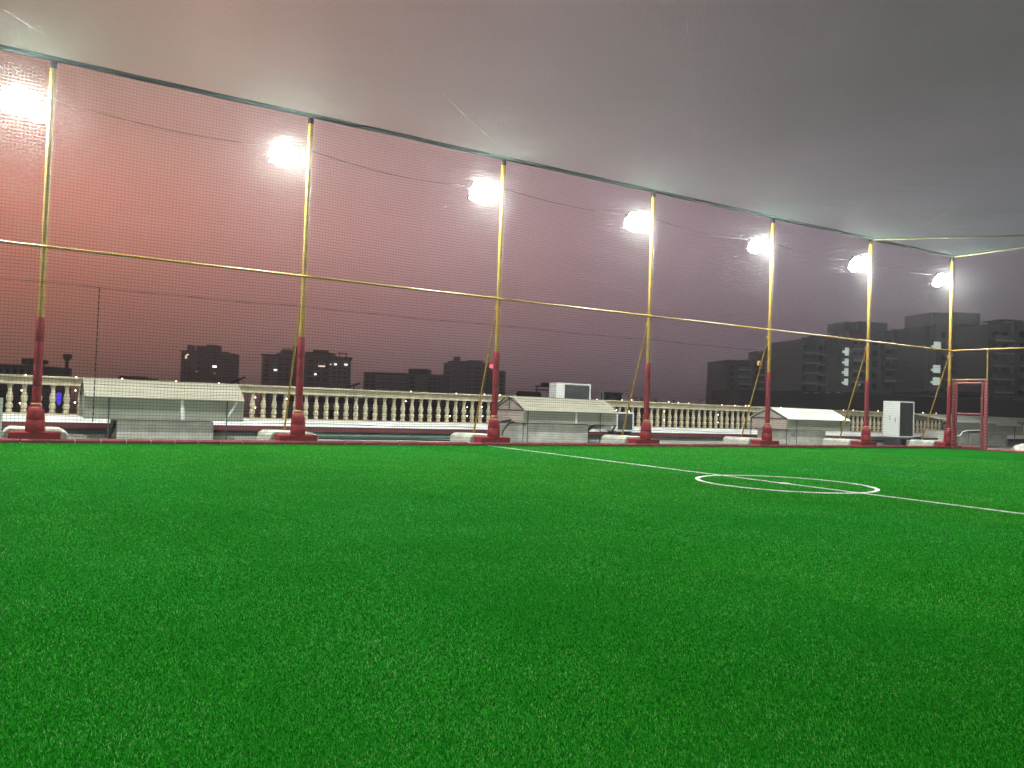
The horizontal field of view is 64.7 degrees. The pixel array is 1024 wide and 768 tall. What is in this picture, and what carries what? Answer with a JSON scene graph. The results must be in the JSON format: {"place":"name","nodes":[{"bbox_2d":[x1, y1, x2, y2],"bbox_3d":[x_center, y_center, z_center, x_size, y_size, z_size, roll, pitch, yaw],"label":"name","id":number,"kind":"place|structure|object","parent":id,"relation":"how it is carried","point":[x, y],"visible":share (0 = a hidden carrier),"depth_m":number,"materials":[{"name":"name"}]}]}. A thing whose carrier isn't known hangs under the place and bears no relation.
{"place":"outdoors","nodes":[
{"label":"outdoors","id":0,"kind":"place"},
{"bbox_2d":[117,376,157,380],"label":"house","id":1,"kind":"structure","parent":0,"point":[136,377],"depth_m":220.72,"materials":[{"name":"black concrete"}]},
{"bbox_2d":[70,394,259,416],"bbox_3d":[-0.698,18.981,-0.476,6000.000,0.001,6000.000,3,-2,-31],"label":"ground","id":2,"kind":"structure","parent":0,"point":[73,399],"depth_m":1063.41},
{"bbox_2d":[0,358,71,412],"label":"house","id":3,"kind":"structure","parent":2,"relation":"on","point":[25,369],"depth_m":140.19,"materials":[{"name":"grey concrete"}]},
{"bbox_2d":[56,392,61,412],"bbox_3d":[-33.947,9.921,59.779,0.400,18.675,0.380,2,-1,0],"label":"blue sign","id":4,"kind":"object","parent":2,"relation":"on","point":[58,394],"visible":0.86,"depth_m":59.91,"materials":[{"name":"blue plastic"}]},
{"bbox_2d":[63,354,71,376],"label":"water tower","id":5,"kind":"structure","parent":2,"relation":"on","point":[67,356],"depth_m":150.20,"materials":[{"name":"black metal"}]},
{"bbox_2d":[764,338,828,390],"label":"apartment tower","id":6,"kind":"structure","parent":2,"relation":"on","point":[816,384],"depth_m":195.34,"materials":[{"name":"grey concrete"}]},
{"bbox_2d":[890,312,979,396],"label":"apartment tower","id":7,"kind":"structure","parent":2,"relation":"on","point":[900,385],"depth_m":179.92,"materials":[{"name":"grey concrete"}]},
{"bbox_2d":[931,365,939,372],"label":"lit stair window","id":8,"kind":"structure","parent":7,"relation":"in","point":[934,366],"depth_m":176.50,"materials":[{"name":"white glass"}]},
{"bbox_2d":[931,377,939,384],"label":"lit stair window","id":9,"kind":"structure","parent":7,"relation":"in","point":[935,379],"depth_m":176.41,"materials":[{"name":"white glass"}]},
{"bbox_2d":[931,342,940,349],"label":"lit stair window","id":10,"kind":"structure","parent":7,"relation":"in","point":[937,344],"depth_m":176.63,"materials":[{"name":"white glass"}]},
{"bbox_2d":[951,319,1023,399],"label":"apartment tower","id":11,"kind":"structure","parent":2,"relation":"on","point":[962,369],"depth_m":167.80,"materials":[{"name":"grey concrete"}]},
{"bbox_2d":[992,367,997,372],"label":"window","id":12,"kind":"structure","parent":11,"relation":"in","point":[993,368],"depth_m":167.27,"materials":[{"name":"black glass"}]},
{"bbox_2d":[992,355,997,360],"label":"window","id":13,"kind":"structure","parent":11,"relation":"in","point":[993,356],"depth_m":167.27,"materials":[{"name":"black glass"}]},
{"bbox_2d":[1001,367,1006,373],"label":"window","id":14,"kind":"structure","parent":11,"relation":"in","point":[1004,371],"depth_m":167.63,"materials":[{"name":"black glass"}]},
{"bbox_2d":[1018,379,1023,384],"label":"window","id":15,"kind":"structure","parent":11,"relation":"in","point":[1020,381],"depth_m":167.29,"materials":[{"name":"black glass"}]},
{"bbox_2d":[180,345,238,383],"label":"apartment tower","id":16,"kind":"structure","parent":0,"point":[218,367],"depth_m":420.59,"materials":[{"name":"grey concrete"}]},
{"bbox_2d":[229,376,244,383],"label":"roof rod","id":17,"kind":"object","parent":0,"point":[237,380],"visible":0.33,"depth_m":59.95,"materials":[{"name":"black metal"}]},
{"bbox_2d":[260,346,352,416],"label":"apartment block","id":18,"kind":"structure","parent":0,"point":[285,365],"depth_m":420.99,"materials":[{"name":"grey concrete"}]},
{"bbox_2d":[276,395,389,420],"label":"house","id":19,"kind":"structure","parent":0,"point":[279,402],"depth_m":74.93,"materials":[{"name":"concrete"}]},
{"bbox_2d":[329,411,333,418],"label":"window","id":20,"kind":"structure","parent":19,"relation":"in","point":[330,415],"depth_m":74.92,"materials":[{"name":"black glass"}]},
{"bbox_2d":[345,383,359,419],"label":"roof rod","id":21,"kind":"object","parent":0,"point":[353,398],"visible":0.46,"depth_m":59.94,"materials":[{"name":"black metal"}]},
{"bbox_2d":[363,368,447,398],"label":"apartment block","id":22,"kind":"structure","parent":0,"point":[400,381],"depth_m":359.74,"materials":[{"name":"grey concrete"}]},
{"bbox_2d":[380,398,491,422],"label":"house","id":23,"kind":"structure","parent":0,"point":[398,404],"depth_m":85.01,"materials":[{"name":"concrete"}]},
{"bbox_2d":[405,404,408,412],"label":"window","id":24,"kind":"structure","parent":23,"relation":"in","point":[406,405],"depth_m":85.08,"materials":[{"name":"black glass"}]},
{"bbox_2d":[431,405,436,413],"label":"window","id":25,"kind":"structure","parent":23,"relation":"in","point":[433,410],"depth_m":84.91,"materials":[{"name":"glass"}]},
{"bbox_2d":[443,356,505,395],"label":"apartment tower","id":26,"kind":"structure","parent":0,"point":[470,379],"depth_m":400.28,"materials":[{"name":"grey concrete"}]},
{"bbox_2d":[1,433,1018,449],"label":"wall","id":27,"kind":"structure","parent":0,"point":[236,437],"depth_m":19.82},
{"bbox_2d":[0,398,2,437],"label":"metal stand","id":28,"kind":"object","parent":27,"relation":"on","point":[1,406],"depth_m":14.56,"materials":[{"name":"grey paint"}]},
{"bbox_2d":[1,61,67,441],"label":"net pole","id":29,"kind":"object","parent":27,"relation":"on","point":[34,427],"visible":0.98,"depth_m":14.43,"materials":[{"name":"yellow metal"}]},
{"bbox_2d":[0,84,47,114],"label":"floodlight","id":30,"kind":"object","parent":29,"relation":"attached to","point":[21,101],"visible":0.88,"depth_m":14.36,"materials":[{"name":"white paint"}]},
{"bbox_2d":[29,109,46,122],"bbox_3d":[-8.619,-4.876,14.709,0.285,0.227,0.183,3,-2,-37],"label":"floodlight","id":31,"kind":"object","parent":30,"relation":"attached to","point":[38,120],"visible":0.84,"depth_m":14.68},
{"bbox_2d":[0,92,929,274],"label":"lamp cable","id":32,"kind":"object","parent":30,"relation":"hanging from","point":[430,181],"visible":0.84,"depth_m":18.21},
{"bbox_2d":[78,378,243,439],"bbox_3d":[-7.625,0.553,17.596,3.100,1.235,1.720,3,-2,-31],"label":"roof cover","id":33,"kind":"object","parent":27,"relation":"on","point":[231,402],"visible":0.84,"depth_m":16.98,"materials":[{"name":"metal"}]},
{"bbox_2d":[106,419,126,438],"bbox_3d":[-8.161,0.925,16.665,0.096,0.422,0.468,1,-2,23],"label":"pipe","id":34,"kind":"object","parent":33,"relation":"attached to","point":[111,431],"visible":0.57,"depth_m":16.53,"materials":[{"name":"black metal"}]},
{"bbox_2d":[257,117,317,443],"bbox_3d":[-4.634,-2.188,17.427,1.064,6.923,1.456,3,-2,-31],"label":"net pole","id":35,"kind":"object","parent":27,"relation":"on","point":[297,433],"visible":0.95,"depth_m":16.88,"materials":[{"name":"yellow metal"}]},
{"bbox_2d":[268,141,306,166],"bbox_3d":[-4.682,-4.787,16.945,0.819,0.455,0.366,3,-2,-31],"label":"floodlight","id":36,"kind":"object","parent":35,"relation":"attached to","point":[281,151],"visible":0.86,"depth_m":16.79,"materials":[{"name":"white paint"}]},
{"bbox_2d":[317,435,449,438],"bbox_3d":[-2.908,1.365,20.792,5.502,0.070,0.137,3,-2,-32],"label":"pipe","id":37,"kind":"object","parent":27,"relation":"on","point":[407,437],"visible":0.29,"depth_m":20.50,"materials":[{"name":"metal"}]},
{"bbox_2d":[318,437,449,440],"bbox_3d":[-2.694,1.364,19.854,5.707,0.044,0.290,3,-2,-29],"label":"pipe","id":38,"kind":"object","parent":27,"relation":"on","point":[385,439],"visible":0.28,"depth_m":19.75,"materials":[{"name":"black metal"}]},
{"bbox_2d":[0,438,950,447],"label":"edge kerb","id":39,"kind":"structure","parent":27,"relation":"on","point":[132,441],"depth_m":17.93,"materials":[{"name":"concrete"}]},
{"bbox_2d":[450,160,509,444],"bbox_3d":[-0.604,-1.978,19.871,1.064,6.923,1.456,3,-2,-31],"label":"net pole","id":40,"kind":"object","parent":27,"relation":"on","point":[494,427],"visible":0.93,"depth_m":19.33,"materials":[{"name":"yellow metal"}]},
{"bbox_2d":[467,180,500,202],"bbox_3d":[-0.652,-4.577,19.390,0.819,0.455,0.366,3,-2,-31],"label":"floodlight","id":41,"kind":"object","parent":40,"relation":"attached to","point":[482,186],"visible":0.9,"depth_m":19.23,"materials":[{"name":"white paint"}]},
{"bbox_2d":[0,442,1023,767],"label":"turf","id":42,"kind":"structure","parent":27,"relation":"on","point":[860,462],"depth_m":3.98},
{"bbox_2d":[493,446,1023,513],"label":"halfway line","id":43,"kind":"object","parent":42,"relation":"on","point":[790,484],"visible":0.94,"depth_m":11.27,"materials":[{"name":"white paint"}]},
{"bbox_2d":[695,475,879,493],"bbox_3d":[3.925,1.432,11.654,2.510,0.008,2.510,3,-2,-31],"label":"circle","id":44,"kind":"object","parent":42,"relation":"on","point":[875,488],"visible":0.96,"depth_m":11.18,"materials":[{"name":"white paint"}]},
{"bbox_2d":[1,414,1023,443],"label":"parapet ledge","id":45,"kind":"object","parent":27,"relation":"on","point":[236,428],"visible":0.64,"depth_m":21.67,"materials":[{"name":"white paint"}]},
{"bbox_2d":[287,423,461,426],"bbox_3d":[-3.569,1.099,21.518,6.101,0.052,0.110,3,-2,-31],"label":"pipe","id":46,"kind":"object","parent":45,"relation":"on","point":[395,426],"visible":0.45,"depth_m":21.90,"materials":[{"name":"metal"}]},
{"bbox_2d":[0,374,1023,435],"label":"balustrade","id":47,"kind":"object","parent":45,"relation":"on","point":[263,390],"visible":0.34,"depth_m":22.57,"materials":[{"name":"beige stone"}]},
{"bbox_2d":[13,375,936,422],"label":"string lights","id":48,"kind":"object","parent":47,"relation":"hanging from","point":[426,393],"visible":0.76,"depth_m":22.52},
{"bbox_2d":[549,383,590,424],"bbox_3d":[1.764,0.637,24.750,1.280,1.305,0.410,3,-2,-31],"label":"cooling unit","id":49,"kind":"object","parent":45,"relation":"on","point":[572,387],"visible":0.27,"depth_m":24.55,"materials":[{"name":"metal"}]},
{"bbox_2d":[497,396,617,442],"bbox_3d":[1.228,1.014,22.967,3.150,1.235,1.720,3,-2,-31],"label":"roof cover","id":50,"kind":"object","parent":27,"relation":"on","point":[565,414],"visible":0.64,"depth_m":22.22,"materials":[{"name":"metal"}]},
{"bbox_2d":[588,424,616,442],"bbox_3d":[2.687,1.427,23.580,0.323,0.540,1.821,1,-2,31],"label":"pipe","id":51,"kind":"object","parent":27,"relation":"on","point":[613,428],"visible":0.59,"depth_m":23.18,"materials":[{"name":"grey metal"}]},
{"bbox_2d":[588,425,610,428],"bbox_3d":[2.456,1.243,23.449,1.225,0.130,0.136,3,-2,-41],"label":"pipe","id":52,"kind":"object","parent":51,"relation":"attached to","point":[604,427],"visible":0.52,"depth_m":23.47,"materials":[{"name":"grey metal"}]},
{"bbox_2d":[606,412,633,435],"bbox_3d":[3.420,1.327,25.589,0.840,0.880,0.330,3,-2,-31],"label":"cooling unit","id":53,"kind":"object","parent":27,"relation":"on","point":[630,426],"visible":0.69,"depth_m":25.51,"materials":[{"name":"metal"}]},
{"bbox_2d":[601,192,659,444],"bbox_3d":[3.425,-1.769,22.316,1.064,6.923,1.456,3,-2,-31],"label":"net pole","id":54,"kind":"object","parent":27,"relation":"on","point":[646,433],"visible":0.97,"depth_m":21.78,"materials":[{"name":"yellow metal"}]},
{"bbox_2d":[622,211,649,230],"bbox_3d":[3.377,-4.368,21.834,0.819,0.455,0.366,3,-2,-31],"label":"floodlight","id":55,"kind":"object","parent":54,"relation":"attached to","point":[632,219],"visible":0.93,"depth_m":21.67,"materials":[{"name":"white paint"}]},
{"bbox_2d":[722,219,778,444],"bbox_3d":[7.455,-1.559,24.761,1.064,6.923,1.456,3,-2,-31],"label":"net pole","id":56,"kind":"object","parent":27,"relation":"on","point":[766,438],"visible":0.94,"depth_m":24.23,"materials":[{"name":"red metal"}]},
{"bbox_2d":[0,240,950,350],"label":"rail","id":57,"kind":"object","parent":56,"relation":"attached to","point":[226,267],"visible":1,"depth_m":17.88,"materials":[{"name":"yellow metal"}]},
{"bbox_2d":[0,50,953,445],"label":"side net","id":58,"kind":"object","parent":57,"relation":"attached to","point":[722,430],"visible":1,"depth_m":17.83,"materials":[{"name":"fabric"}]},
{"bbox_2d":[745,236,770,252],"bbox_3d":[7.407,-4.159,24.279,0.819,0.455,0.366,3,-2,-31],"label":"floodlight","id":59,"kind":"object","parent":56,"relation":"attached to","point":[757,247],"visible":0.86,"depth_m":24.11,"materials":[{"name":"white paint"}]},
{"bbox_2d":[750,407,850,444],"bbox_3d":[10.094,1.473,28.346,3.250,1.238,1.720,3,-2,-31],"label":"roof cover","id":60,"kind":"object","parent":27,"relation":"on","point":[822,416],"visible":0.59,"depth_m":27.55,"materials":[{"name":"metal"}]},
{"bbox_2d":[822,240,876,445],"bbox_3d":[11.485,-1.350,27.205,1.064,6.923,1.456,3,-2,-31],"label":"net pole","id":61,"kind":"object","parent":27,"relation":"on","point":[866,433],"visible":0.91,"depth_m":26.68,"materials":[{"name":"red metal"}]},
{"bbox_2d":[846,256,867,270],"bbox_3d":[11.437,-3.949,26.724,0.819,0.455,0.366,3,-2,-31],"label":"floodlight","id":62,"kind":"object","parent":61,"relation":"attached to","point":[858,262],"visible":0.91,"depth_m":26.55,"materials":[{"name":"white paint"}]},
{"bbox_2d":[847,438,883,441],"bbox_3d":[14.012,2.149,30.650,6.117,0.130,0.227,3,-2,-27],"label":"pipe","id":63,"kind":"object","parent":27,"relation":"on","point":[881,440],"visible":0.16,"depth_m":30.38,"materials":[{"name":"grey metal"}]},
{"bbox_2d":[857,436,937,439],"bbox_3d":[14.480,2.013,29.927,4.063,0.100,0.518,3,-2,-23],"label":"pipe","id":64,"kind":"object","parent":27,"relation":"on","point":[898,438],"visible":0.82,"depth_m":29.57,"materials":[{"name":"red metal"}]},
{"bbox_2d":[883,401,913,444],"bbox_3d":[14.494,1.474,30.343,0.944,1.640,0.670,3,-2,-31],"label":"cooling unit","id":65,"kind":"object","parent":27,"relation":"on","point":[891,414],"visible":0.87,"depth_m":30.11,"materials":[{"name":"metal"}]},
{"bbox_2d":[906,258,957,445],"bbox_3d":[15.514,-1.140,29.650,1.064,6.923,1.456,3,-2,-31],"label":"net pole","id":66,"kind":"object","parent":27,"relation":"on","point":[948,418],"visible":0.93,"depth_m":29.13,"materials":[{"name":"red metal"}]},
{"bbox_2d":[930,273,949,285],"bbox_3d":[15.466,-3.740,29.169,0.819,0.455,0.366,3,-2,-31],"label":"floodlight","id":67,"kind":"object","parent":66,"relation":"attached to","point":[937,279],"visible":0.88,"depth_m":28.99,"materials":[{"name":"white glass"}]},
{"bbox_2d":[914,414,997,447],"bbox_3d":[17.198,1.834,32.188,2.900,1.230,2.600,3,-2,-31],"label":"roof cover","id":68,"kind":"object","parent":27,"relation":"on","point":[972,439],"visible":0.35,"depth_m":31.19,"materials":[{"name":"concrete"}]},
{"bbox_2d":[940,415,1022,446],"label":"roof cover","id":69,"kind":"object","parent":27,"relation":"on","point":[1008,423],"visible":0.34,"depth_m":33.86,"materials":[{"name":"metal"}]},
{"bbox_2d":[952,446,1023,452],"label":"edge kerb","id":70,"kind":"structure","parent":27,"relation":"on","point":[1001,450],"depth_m":27.64,"materials":[{"name":"concrete"}]},
{"bbox_2d":[951,350,988,449],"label":"net gate","id":71,"kind":"structure","parent":70,"relation":"on","point":[984,438],"depth_m":28.12,"materials":[{"name":"metal"}]},
{"bbox_2d":[1011,444,1023,450],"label":"cement lump","id":72,"kind":"object","parent":27,"relation":"on","point":[1019,446],"visible":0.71,"depth_m":27.18,"materials":[{"name":"white concrete"}]},
{"bbox_3d":[-12.693,-2.607,12.537,1.064,6.923,1.456,3,-2,-31],"label":"net pole","id":73,"kind":"object","parent":27,"relation":"on","visible":0},
{"bbox_2d":[0,45,953,257],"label":"top rail","id":74,"kind":"object","parent":73,"relation":"attached to","point":[94,67],"visible":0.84,"depth_m":17.77,"materials":[{"name":"metal"}]},
{"bbox_2d":[874,235,1023,239],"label":"corner beam","id":75,"kind":"structure","parent":74,"relation":"attached to","point":[946,237],"depth_m":26.02,"materials":[{"name":"yellow metal"}]},
{"bbox_3d":[21.190,-1.139,21.370,1.456,6.923,1.064,3,-2,-31],"label":"net pole","id":76,"kind":"object","parent":27,"relation":"on","visible":0},
{"bbox_2d":[952,347,1023,350],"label":"rail","id":77,"kind":"object","parent":76,"relation":"attached to","point":[989,348],"visible":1,"depth_m":27.84,"materials":[{"name":"yellow metal"}]},
{"bbox_2d":[954,247,1021,257],"bbox_3d":[20.579,-4.603,21.493,0.058,0.069,17.876,3,-2,-31],"label":"top rail","id":78,"kind":"object","parent":76,"relation":"attached to","point":[988,252],"visible":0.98,"depth_m":28.09,"materials":[{"name":"yellow metal"}]},
{"bbox_2d":[0,0,1023,256],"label":"roof net","id":79,"kind":"object","parent":78,"relation":"attached to","point":[14,40],"visible":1,"depth_m":14.99,"materials":[{"name":"fabric"}]},
{"bbox_2d":[954,249,1023,450],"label":"end net","id":80,"kind":"object","parent":78,"relation":"hanging from","point":[1022,404],"visible":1,"depth_m":27.69,"materials":[{"name":"fabric"}]},
{"bbox_2d":[0,0,1023,403],"label":"sky","id":81,"kind":"structure","parent":0,"point":[284,322],"materials":[{"name":"grey"}]},
{"bbox_2d":[516,383,548,396],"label":"building","id":82,"kind":"structure","parent":0,"point":[532,394],"depth_m":150.07,"materials":[{"name":"black concrete"}]},
{"bbox_2d":[601,392,621,400],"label":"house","id":83,"kind":"structure","parent":0,"point":[608,395],"depth_m":150.06,"materials":[{"name":"black concrete"}]},
{"bbox_2d":[614,406,755,428],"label":"balustrade","id":84,"kind":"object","parent":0,"point":[635,410],"depth_m":109.97,"materials":[{"name":"concrete"}]},
{"bbox_2d":[706,350,764,403],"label":"apartment block","id":85,"kind":"structure","parent":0,"point":[750,363],"depth_m":260.20,"materials":[{"name":"grey concrete"}]},
{"bbox_2d":[806,321,897,394],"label":"apartment tower","id":86,"kind":"structure","parent":0,"point":[834,385],"depth_m":190.36,"materials":[{"name":"grey concrete"}]},
{"bbox_2d":[842,368,847,375],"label":"lit stair window","id":87,"kind":"structure","parent":86,"relation":"in","point":[845,372],"depth_m":187.83,"materials":[{"name":"white glass"}]},
{"bbox_2d":[842,348,848,355],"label":"lit stair window","id":88,"kind":"structure","parent":86,"relation":"in","point":[846,351],"depth_m":187.97,"materials":[{"name":"white glass"}]},
{"bbox_2d":[842,358,848,365],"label":"lit stair window","id":89,"kind":"structure","parent":86,"relation":"in","point":[847,363],"depth_m":187.88,"materials":[{"name":"white glass"}]},
{"bbox_2d":[711,389,1023,433],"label":"long shed","id":90,"kind":"structure","parent":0,"point":[969,405],"depth_m":130.16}
]}

